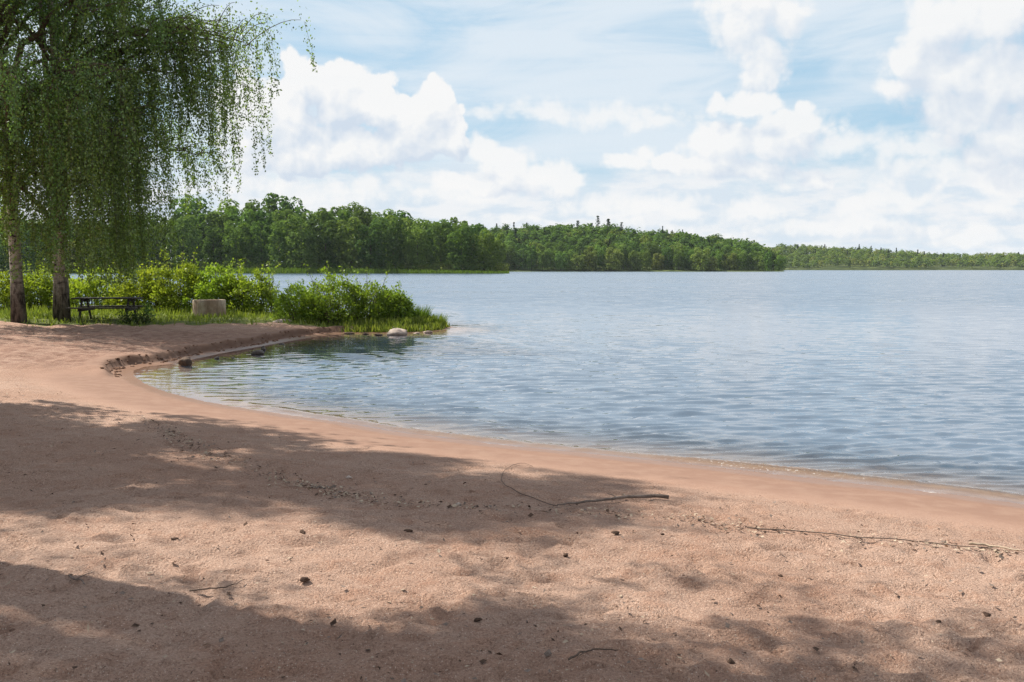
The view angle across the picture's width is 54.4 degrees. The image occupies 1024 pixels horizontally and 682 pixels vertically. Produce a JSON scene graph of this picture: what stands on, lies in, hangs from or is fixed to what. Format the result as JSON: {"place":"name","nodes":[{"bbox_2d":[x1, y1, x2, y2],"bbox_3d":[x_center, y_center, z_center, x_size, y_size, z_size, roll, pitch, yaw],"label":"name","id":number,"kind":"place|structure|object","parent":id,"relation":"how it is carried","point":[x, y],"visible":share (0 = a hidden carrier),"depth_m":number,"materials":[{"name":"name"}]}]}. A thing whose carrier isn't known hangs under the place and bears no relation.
{"place":"outdoors","nodes":[
{"label":"outdoors","id":0,"kind":"place"},
{"bbox_2d":[0,261,462,272],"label":"wooded point","id":1,"kind":"structure","parent":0,"point":[128,265],"depth_m":439.38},
{"bbox_2d":[0,232,9,271],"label":"broadleaf tree","id":2,"kind":"object","parent":1,"relation":"on","point":[5,255],"visible":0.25,"depth_m":409.27,"materials":[{"name":"green plant"}]},
{"bbox_2d":[20,228,43,272],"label":"broadleaf tree","id":3,"kind":"object","parent":1,"relation":"on","point":[32,253],"visible":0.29,"depth_m":411.20,"materials":[{"name":"green plant"}]},
{"bbox_2d":[68,241,89,271],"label":"broadleaf tree","id":4,"kind":"object","parent":1,"relation":"on","point":[72,257],"visible":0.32,"depth_m":405.77,"materials":[{"name":"green plant"}]},
{"bbox_2d":[142,228,172,268],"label":"broadleaf tree","id":5,"kind":"object","parent":1,"relation":"on","point":[158,255],"visible":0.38,"depth_m":409.52,"materials":[{"name":"green plant"}]},
{"bbox_2d":[166,216,202,270],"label":"broadleaf tree","id":6,"kind":"object","parent":1,"relation":"on","point":[181,228],"visible":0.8,"depth_m":406.05,"materials":[{"name":"green plant"}]},
{"bbox_2d":[168,194,214,262],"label":"broadleaf tree","id":7,"kind":"object","parent":1,"relation":"on","point":[190,208],"visible":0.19,"depth_m":466.92,"materials":[{"name":"green plant"}]},
{"bbox_2d":[187,213,209,263],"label":"broadleaf tree","id":8,"kind":"object","parent":1,"relation":"on","point":[199,219],"visible":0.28,"depth_m":430.21,"materials":[{"name":"green plant"}]},
{"bbox_2d":[190,205,222,259],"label":"broadleaf tree","id":9,"kind":"object","parent":1,"relation":"on","point":[198,212],"visible":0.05,"depth_m":463.14,"materials":[{"name":"green plant"}]},
{"bbox_2d":[201,225,223,266],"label":"broadleaf tree","id":10,"kind":"object","parent":1,"relation":"on","point":[213,256],"visible":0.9,"depth_m":415.98,"materials":[{"name":"green plant"}]},
{"bbox_2d":[198,212,236,266],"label":"broadleaf tree","id":11,"kind":"object","parent":1,"relation":"on","point":[212,217],"visible":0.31,"depth_m":428.97,"materials":[{"name":"green plant"}]},
{"bbox_2d":[218,220,251,267],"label":"broadleaf tree","id":12,"kind":"object","parent":1,"relation":"on","point":[234,252],"visible":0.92,"depth_m":415.62,"materials":[{"name":"green plant"}]},
{"bbox_2d":[212,199,257,263],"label":"broadleaf tree","id":13,"kind":"object","parent":1,"relation":"on","point":[219,208],"visible":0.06,"depth_m":460.86,"materials":[{"name":"green plant"}]},
{"bbox_2d":[218,205,257,266],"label":"broadleaf tree","id":14,"kind":"object","parent":1,"relation":"on","point":[235,216],"visible":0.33,"depth_m":432.76,"materials":[{"name":"green plant"}]},
{"bbox_2d":[241,199,278,263],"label":"broadleaf tree","id":15,"kind":"object","parent":1,"relation":"on","point":[249,205],"visible":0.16,"depth_m":458.52,"materials":[{"name":"green plant"}]},
{"bbox_2d":[247,221,273,267],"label":"broadleaf tree","id":16,"kind":"object","parent":1,"relation":"on","point":[261,254],"visible":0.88,"depth_m":416.36,"materials":[{"name":"green plant"}]},
{"bbox_2d":[247,210,289,265],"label":"broadleaf tree","id":17,"kind":"object","parent":1,"relation":"on","point":[263,220],"visible":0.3,"depth_m":437.15,"materials":[{"name":"green plant"}]},
{"bbox_2d":[261,193,284,263],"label":"broadleaf tree","id":18,"kind":"object","parent":1,"relation":"on","point":[275,197],"visible":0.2,"depth_m":465.13,"materials":[{"name":"green plant"}]},
{"bbox_2d":[268,220,288,270],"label":"broadleaf tree","id":19,"kind":"object","parent":1,"relation":"on","point":[274,252],"visible":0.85,"depth_m":405.20,"materials":[{"name":"green plant"}]},
{"bbox_2d":[271,209,297,266],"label":"broadleaf tree","id":20,"kind":"object","parent":1,"relation":"on","point":[279,218],"visible":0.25,"depth_m":425.29,"materials":[{"name":"green plant"}]},
{"bbox_2d":[275,196,302,235],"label":"broadleaf tree","id":21,"kind":"object","parent":1,"relation":"on","point":[287,204],"visible":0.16,"depth_m":454.29,"materials":[{"name":"green plant"}]},
{"bbox_2d":[283,206,312,244],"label":"broadleaf tree","id":22,"kind":"object","parent":1,"relation":"on","point":[297,210],"visible":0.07,"depth_m":448.90,"materials":[{"name":"green plant"}]},
{"bbox_2d":[281,211,318,270],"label":"broadleaf tree","id":23,"kind":"object","parent":1,"relation":"on","point":[295,247],"visible":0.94,"depth_m":400.91,"materials":[{"name":"green plant"}]},
{"bbox_2d":[307,220,339,269],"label":"broadleaf tree","id":24,"kind":"object","parent":1,"relation":"on","point":[331,231],"visible":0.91,"depth_m":405.42,"materials":[{"name":"green plant"}]},
{"bbox_2d":[310,207,337,267],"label":"broadleaf tree","id":25,"kind":"object","parent":1,"relation":"on","point":[321,212],"visible":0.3,"depth_m":419.94,"materials":[{"name":"green plant"}]},
{"bbox_2d":[321,209,353,267],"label":"broadleaf tree","id":26,"kind":"object","parent":1,"relation":"on","point":[347,216],"visible":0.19,"depth_m":423.81,"materials":[{"name":"green plant"}]},
{"bbox_2d":[333,201,364,263],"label":"broadleaf tree","id":27,"kind":"object","parent":1,"relation":"on","point":[353,208],"visible":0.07,"depth_m":454.28,"materials":[{"name":"green plant"}]},
{"bbox_2d":[331,216,367,270],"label":"broadleaf tree","id":28,"kind":"object","parent":1,"relation":"on","point":[350,256],"visible":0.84,"depth_m":404.58,"materials":[{"name":"green plant"}]},
{"bbox_2d":[352,205,371,264],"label":"broadleaf tree","id":29,"kind":"object","parent":1,"relation":"on","point":[365,219],"visible":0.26,"depth_m":429.98,"materials":[{"name":"green plant"}]},
{"bbox_2d":[354,223,384,270],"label":"broadleaf tree","id":30,"kind":"object","parent":1,"relation":"on","point":[371,257],"visible":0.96,"depth_m":401.85,"materials":[{"name":"green plant"}]},
{"bbox_2d":[368,217,394,264],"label":"broadleaf tree","id":31,"kind":"object","parent":1,"relation":"on","point":[376,222],"visible":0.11,"depth_m":422.27,"materials":[{"name":"green plant"}]},
{"bbox_2d":[371,208,395,249],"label":"broadleaf tree","id":32,"kind":"object","parent":1,"relation":"on","point":[384,214],"visible":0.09,"depth_m":455.32,"materials":[{"name":"green plant"}]},
{"bbox_2d":[373,217,409,269],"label":"broadleaf tree","id":33,"kind":"object","parent":1,"relation":"on","point":[392,249],"visible":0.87,"depth_m":406.11,"materials":[{"name":"green plant"}]},
{"bbox_2d":[382,215,411,267],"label":"broadleaf tree","id":34,"kind":"object","parent":1,"relation":"on","point":[404,220],"visible":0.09,"depth_m":432.65,"materials":[{"name":"green plant"}]},
{"bbox_2d":[394,210,412,263],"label":"broadleaf tree","id":35,"kind":"object","parent":1,"relation":"on","point":[401,214],"visible":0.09,"depth_m":456.94,"materials":[{"name":"green plant"}]},
{"bbox_2d":[401,227,434,270],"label":"broadleaf tree","id":36,"kind":"object","parent":1,"relation":"on","point":[415,239],"visible":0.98,"depth_m":406.44,"materials":[{"name":"green plant"}]},
{"bbox_2d":[406,218,434,265],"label":"broadleaf tree","id":37,"kind":"object","parent":1,"relation":"on","point":[417,224],"visible":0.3,"depth_m":426.62,"materials":[{"name":"green plant"}]},
{"bbox_2d":[422,221,456,267],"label":"broadleaf tree","id":38,"kind":"object","parent":1,"relation":"on","point":[449,226],"visible":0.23,"depth_m":421.69,"materials":[{"name":"green plant"}]},
{"bbox_2d":[430,221,451,269],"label":"broadleaf tree","id":39,"kind":"object","parent":1,"relation":"on","point":[440,253],"visible":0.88,"depth_m":408.54,"materials":[{"name":"green plant"}]},
{"bbox_2d":[445,224,477,270],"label":"broadleaf tree","id":40,"kind":"object","parent":1,"relation":"on","point":[462,234],"visible":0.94,"depth_m":402.75,"materials":[{"name":"green plant"}]},
{"bbox_2d":[458,223,490,268],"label":"broadleaf tree","id":41,"kind":"object","parent":1,"relation":"on","point":[477,229],"visible":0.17,"depth_m":421.00,"materials":[{"name":"green plant"}]},
{"bbox_2d":[466,229,500,271],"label":"broadleaf tree","id":42,"kind":"object","parent":1,"relation":"on","point":[490,255],"visible":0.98,"depth_m":402.96,"materials":[{"name":"green plant"}]},
{"bbox_2d":[489,233,505,270],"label":"broadleaf tree","id":43,"kind":"object","parent":1,"relation":"on","point":[500,257],"visible":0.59,"depth_m":423.19,"materials":[{"name":"green plant"}]},
{"bbox_2d":[0,311,1023,681],"bbox_3d":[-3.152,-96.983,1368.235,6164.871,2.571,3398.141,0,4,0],"label":"ground","id":44,"kind":"structure","parent":0,"point":[740,567],"depth_m":6.10,"materials":[{"name":"sand"}]},
{"bbox_2d":[0,269,37,308],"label":"shrub","id":45,"kind":"object","parent":44,"relation":"on","point":[6,283],"visible":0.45,"depth_m":36.16,"materials":[{"name":"green plant"}]},
{"bbox_2d":[0,259,81,308],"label":"shrub","id":46,"kind":"object","parent":44,"relation":"on","point":[42,292],"visible":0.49,"depth_m":36.93,"materials":[{"name":"green plant"}]},
{"bbox_2d":[50,259,134,309],"bbox_3d":[-15.424,-2.012,37.028,3.322,2.136,2.721,0,4,0],"label":"shrub","id":47,"kind":"object","parent":44,"relation":"on","point":[85,288],"visible":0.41,"depth_m":36.40,"materials":[{"name":"green plant"}]},
{"bbox_2d":[66,297,146,320],"bbox_3d":[-12.544,-0.994,30.909,1.968,0.714,1.714,0,4,-6],"label":"picnic table","id":48,"kind":"object","parent":44,"relation":"on","point":[88,308],"visible":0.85,"depth_m":30.63,"materials":[{"name":"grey wood"}]},
{"bbox_2d":[0,0,235,322],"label":"birch tree","id":49,"kind":"object","parent":44,"relation":"on","point":[18,312],"visible":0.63,"depth_m":27.54,"materials":[{"name":"green plant"}]},
{"bbox_2d":[110,305,153,324],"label":"shrub","id":50,"kind":"object","parent":44,"relation":"on","point":[133,317],"visible":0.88,"depth_m":29.34,"materials":[{"name":"green plant"}]},
{"bbox_2d":[102,260,176,311],"bbox_3d":[-13.628,-2.012,36.627,2.787,2.145,2.518,-2,5,-23],"label":"shrub","id":51,"kind":"object","parent":44,"relation":"on","point":[127,286],"visible":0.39,"depth_m":35.95,"materials":[{"name":"green plant"}]},
{"bbox_2d":[0,0,316,321],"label":"birch tree","id":52,"kind":"object","parent":44,"relation":"on","point":[114,170],"visible":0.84,"depth_m":28.85,"materials":[{"name":"green plant"}]},
{"bbox_2d":[131,246,211,311],"bbox_3d":[-12.223,-2.165,36.192,3.220,2.566,2.732,0,4,0],"label":"shrub","id":53,"kind":"object","parent":44,"relation":"on","point":[156,288],"visible":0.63,"depth_m":35.76,"materials":[{"name":"green plant"}]},
{"bbox_2d":[193,299,225,317],"bbox_3d":[-10.094,-1.050,33.213,1.073,0.657,1.072,0,4,0],"label":"concrete ring","id":54,"kind":"object","parent":44,"relation":"on","point":[208,306],"visible":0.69,"depth_m":32.75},
{"bbox_2d":[170,256,251,314],"bbox_3d":[-10.754,-1.955,36.000,2.968,2.350,2.607,-3,5,-33],"label":"shrub","id":55,"kind":"object","parent":44,"relation":"on","point":[201,287],"visible":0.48,"depth_m":35.50,"materials":[{"name":"green plant"}]},
{"bbox_2d":[100,327,340,376],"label":"sand crumbs","id":56,"kind":"object","parent":44,"relation":"on","point":[122,367],"visible":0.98,"depth_m":22.21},
{"bbox_2d":[0,302,449,332],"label":"grass","id":57,"kind":"structure","parent":44,"relation":"on","point":[421,322],"depth_m":31.68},
{"bbox_2d":[209,259,281,314],"bbox_3d":[-9.476,-1.884,35.719,2.809,2.194,2.566,0,4,0],"label":"shrub","id":58,"kind":"object","parent":44,"relation":"on","point":[259,289],"visible":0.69,"depth_m":35.29,"materials":[{"name":"green plant"}]},
{"bbox_2d":[265,268,278,312],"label":"shrub","id":59,"kind":"object","parent":44,"relation":"on","point":[275,292],"visible":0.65,"depth_m":35.48,"materials":[{"name":"green plant"}]},
{"bbox_2d":[266,278,330,321],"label":"shrub","id":60,"kind":"object","parent":44,"relation":"on","point":[287,301],"visible":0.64,"depth_m":32.15,"materials":[{"name":"green plant"}]},
{"bbox_2d":[294,261,369,322],"bbox_3d":[-5.856,-1.597,32.291,2.714,2.087,2.259,0,4,0],"label":"shrub","id":61,"kind":"object","parent":44,"relation":"on","point":[323,306],"visible":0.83,"depth_m":31.87,"materials":[{"name":"green plant"}]},
{"bbox_2d":[331,266,405,323],"bbox_3d":[-4.694,-1.476,32.398,2.504,1.944,2.104,0,4,0],"label":"shrub","id":62,"kind":"object","parent":44,"relation":"on","point":[369,293],"visible":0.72,"depth_m":31.98,"materials":[{"name":"green plant"}]},
{"bbox_2d":[372,281,416,320],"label":"shrub","id":63,"kind":"object","parent":44,"relation":"on","point":[406,304],"visible":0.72,"depth_m":32.20,"materials":[{"name":"green plant"}]},
{"bbox_2d":[387,328,407,336],"bbox_3d":[-3.466,-0.240,30.065,0.635,0.304,0.422,0,4,-6],"label":"stone","id":64,"kind":"object","parent":44,"relation":"on","point":[394,332],"visible":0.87,"depth_m":29.95,"materials":[{"name":"stone"}]},
{"bbox_2d":[405,304,433,319],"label":"reed clump","id":65,"kind":"object","parent":44,"relation":"on","point":[421,312],"visible":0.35,"depth_m":32.97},
{"bbox_2d":[426,312,447,326],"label":"reed clump","id":66,"kind":"object","parent":44,"relation":"on","point":[440,319],"visible":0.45,"depth_m":33.12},
{"bbox_2d":[0,385,1023,681],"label":"dry litter","id":67,"kind":"object","parent":44,"relation":"on","point":[546,653],"visible":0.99,"depth_m":6.56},
{"bbox_2d":[557,493,668,504],"bbox_3d":[0.722,1.189,7.501,1.090,0.107,0.202,-3,5,-34],"label":"driftwood stick","id":68,"kind":"object","parent":44,"relation":"on","point":[638,496],"visible":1,"depth_m":7.61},
{"bbox_2d":[747,527,987,547],"bbox_3d":[2.320,1.292,6.547,1.508,0.048,0.102,1,4,15],"label":"thin branch","id":69,"kind":"object","parent":44,"relation":"on","point":[854,536],"visible":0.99,"depth_m":6.54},
{"bbox_2d":[969,542,1022,550],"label":"bleached branch","id":70,"kind":"object","parent":44,"relation":"on","point":[974,543],"visible":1,"depth_m":6.40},
{"bbox_2d":[0,270,1023,494],"bbox_3d":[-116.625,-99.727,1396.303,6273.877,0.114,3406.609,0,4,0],"label":"lake","id":71,"kind":"structure","parent":0,"point":[897,367],"depth_m":21.48,"materials":[{"name":"liquid"}]},
{"bbox_2d":[68,267,509,273],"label":"reed strip","id":72,"kind":"object","parent":71,"relation":"in","point":[313,270],"visible":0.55,"depth_m":395.15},
{"bbox_2d":[0,0,1023,259],"label":"sky","id":73,"kind":"structure","parent":0,"point":[878,124],"materials":[{"name":"white"}]},
{"bbox_2d":[339,242,783,271],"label":"wooded headland","id":74,"kind":"structure","parent":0,"point":[620,270],"depth_m":655.76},
{"bbox_2d":[503,246,517,268],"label":"broadleaf tree","id":75,"kind":"object","parent":74,"relation":"on","point":[510,262],"visible":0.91,"depth_m":666.27,"materials":[{"name":"green plant"}]},
{"bbox_2d":[513,248,528,269],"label":"broadleaf tree","id":76,"kind":"object","parent":74,"relation":"on","point":[521,254],"visible":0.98,"depth_m":662.93,"materials":[{"name":"green plant"}]},
{"bbox_2d":[526,245,537,269],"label":"broadleaf tree","id":77,"kind":"object","parent":74,"relation":"on","point":[531,261],"visible":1,"depth_m":659.26,"materials":[{"name":"green plant"}]},
{"bbox_2d":[537,250,549,270],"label":"broadleaf tree","id":78,"kind":"object","parent":74,"relation":"on","point":[541,259],"visible":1,"depth_m":655.17,"materials":[{"name":"green plant"}]},
{"bbox_2d":[543,248,558,269],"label":"broadleaf tree","id":79,"kind":"object","parent":74,"relation":"on","point":[551,261],"visible":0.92,"depth_m":658.06,"materials":[{"name":"green plant"}]},
{"bbox_2d":[550,241,565,262],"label":"broadleaf tree","id":80,"kind":"object","parent":74,"relation":"on","point":[560,245],"visible":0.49,"depth_m":666.72,"materials":[{"name":"green plant"}]},
{"bbox_2d":[554,251,567,270],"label":"broadleaf tree","id":81,"kind":"object","parent":74,"relation":"on","point":[560,263],"visible":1,"depth_m":652.83,"materials":[{"name":"green plant"}]},
{"bbox_2d":[562,249,576,269],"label":"broadleaf tree","id":82,"kind":"object","parent":74,"relation":"on","point":[570,257],"visible":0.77,"depth_m":657.18,"materials":[{"name":"green plant"}]},
{"bbox_2d":[570,254,584,270],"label":"broadleaf tree","id":83,"kind":"object","parent":74,"relation":"on","point":[578,259],"visible":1,"depth_m":651.36,"materials":[{"name":"green plant"}]},
{"bbox_2d":[576,238,587,262],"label":"broadleaf tree","id":84,"kind":"object","parent":74,"relation":"on","point":[580,245],"visible":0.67,"depth_m":666.18,"materials":[{"name":"green plant"}]},
{"bbox_2d":[582,249,598,269],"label":"broadleaf tree","id":85,"kind":"object","parent":74,"relation":"on","point":[592,256],"visible":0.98,"depth_m":652.60,"materials":[{"name":"green plant"}]},
{"bbox_2d":[592,245,606,269],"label":"broadleaf tree","id":86,"kind":"object","parent":74,"relation":"on","point":[599,249],"visible":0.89,"depth_m":655.53,"materials":[{"name":"green plant"}]},
{"bbox_2d":[432,221,782,262],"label":"hillside wood","id":87,"kind":"object","parent":74,"relation":"on","point":[567,234],"visible":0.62,"depth_m":719.49,"materials":[{"name":"plant"}]},
{"bbox_2d":[602,247,624,270],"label":"broadleaf tree","id":88,"kind":"object","parent":74,"relation":"on","point":[608,264],"visible":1,"depth_m":650.87,"materials":[{"name":"green plant"}]},
{"bbox_2d":[614,245,630,269],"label":"broadleaf tree","id":89,"kind":"object","parent":74,"relation":"on","point":[623,249],"visible":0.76,"depth_m":658.40,"materials":[{"name":"green plant"}]},
{"bbox_2d":[628,250,642,269],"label":"broadleaf tree","id":90,"kind":"object","parent":74,"relation":"on","point":[634,262],"visible":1,"depth_m":651.26,"materials":[{"name":"green plant"}]},
{"bbox_2d":[641,251,652,269],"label":"broadleaf tree","id":91,"kind":"object","parent":74,"relation":"on","point":[646,256],"visible":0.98,"depth_m":658.22,"materials":[{"name":"green plant"}]},
{"bbox_2d":[644,240,661,262],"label":"broadleaf tree","id":92,"kind":"object","parent":74,"relation":"on","point":[649,244],"visible":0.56,"depth_m":672.60,"materials":[{"name":"green plant"}]},
{"bbox_2d":[650,253,665,269],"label":"broadleaf tree","id":93,"kind":"object","parent":74,"relation":"on","point":[658,260],"visible":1,"depth_m":660.20,"materials":[{"name":"green plant"}]},
{"bbox_2d":[661,247,673,268],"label":"broadleaf tree","id":94,"kind":"object","parent":74,"relation":"on","point":[666,252],"visible":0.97,"depth_m":662.05,"materials":[{"name":"green plant"}]},
{"bbox_2d":[671,248,685,269],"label":"broadleaf tree","id":95,"kind":"object","parent":74,"relation":"on","point":[680,261],"visible":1,"depth_m":656.69,"materials":[{"name":"green plant"}]},
{"bbox_2d":[683,250,696,268],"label":"broadleaf tree","id":96,"kind":"object","parent":74,"relation":"on","point":[688,262],"visible":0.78,"depth_m":661.84,"materials":[{"name":"green plant"}]},
{"bbox_2d":[689,247,710,270],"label":"broadleaf tree","id":97,"kind":"object","parent":74,"relation":"on","point":[700,255],"visible":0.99,"depth_m":653.31,"materials":[{"name":"green plant"}]},
{"bbox_2d":[715,251,724,269],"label":"broadleaf tree","id":98,"kind":"object","parent":74,"relation":"on","point":[720,255],"visible":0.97,"depth_m":660.91,"materials":[{"name":"green plant"}]},
{"bbox_2d":[721,252,737,269],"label":"broadleaf tree","id":99,"kind":"object","parent":74,"relation":"on","point":[732,265],"visible":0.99,"depth_m":659.47,"materials":[{"name":"green plant"}]},
{"bbox_2d":[735,250,749,269],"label":"broadleaf tree","id":100,"kind":"object","parent":74,"relation":"on","point":[742,264],"visible":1,"depth_m":660.19,"materials":[{"name":"green plant"}]},
{"bbox_2d":[744,253,757,269],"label":"broadleaf tree","id":101,"kind":"object","parent":74,"relation":"on","point":[750,259],"visible":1,"depth_m":659.78,"materials":[{"name":"green plant"}]},
{"bbox_2d":[752,256,764,270],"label":"broadleaf tree","id":102,"kind":"object","parent":74,"relation":"on","point":[760,266],"visible":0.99,"depth_m":657.35,"materials":[{"name":"green plant"}]},
{"bbox_2d":[763,251,772,270],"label":"broadleaf tree","id":103,"kind":"object","parent":74,"relation":"on","point":[768,262],"visible":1,"depth_m":662.25,"materials":[{"name":"green plant"}]},
{"bbox_2d":[773,255,786,270],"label":"broadleaf tree","id":104,"kind":"object","parent":74,"relation":"on","point":[778,264],"visible":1,"depth_m":662.65,"materials":[{"name":"green plant"}]},
{"bbox_2d":[780,255,1023,269],"bbox_3d":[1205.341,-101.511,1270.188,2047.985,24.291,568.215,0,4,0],"label":"shore","id":105,"kind":"structure","parent":0,"point":[840,266],"depth_m":1224.81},
{"bbox_2d":[767,243,1023,267],"bbox_3d":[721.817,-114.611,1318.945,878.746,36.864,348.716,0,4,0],"label":"wood","id":106,"kind":"object","parent":105,"relation":"on","point":[818,255],"visible":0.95,"depth_m":1240.08,"materials":[{"name":"green plant"}]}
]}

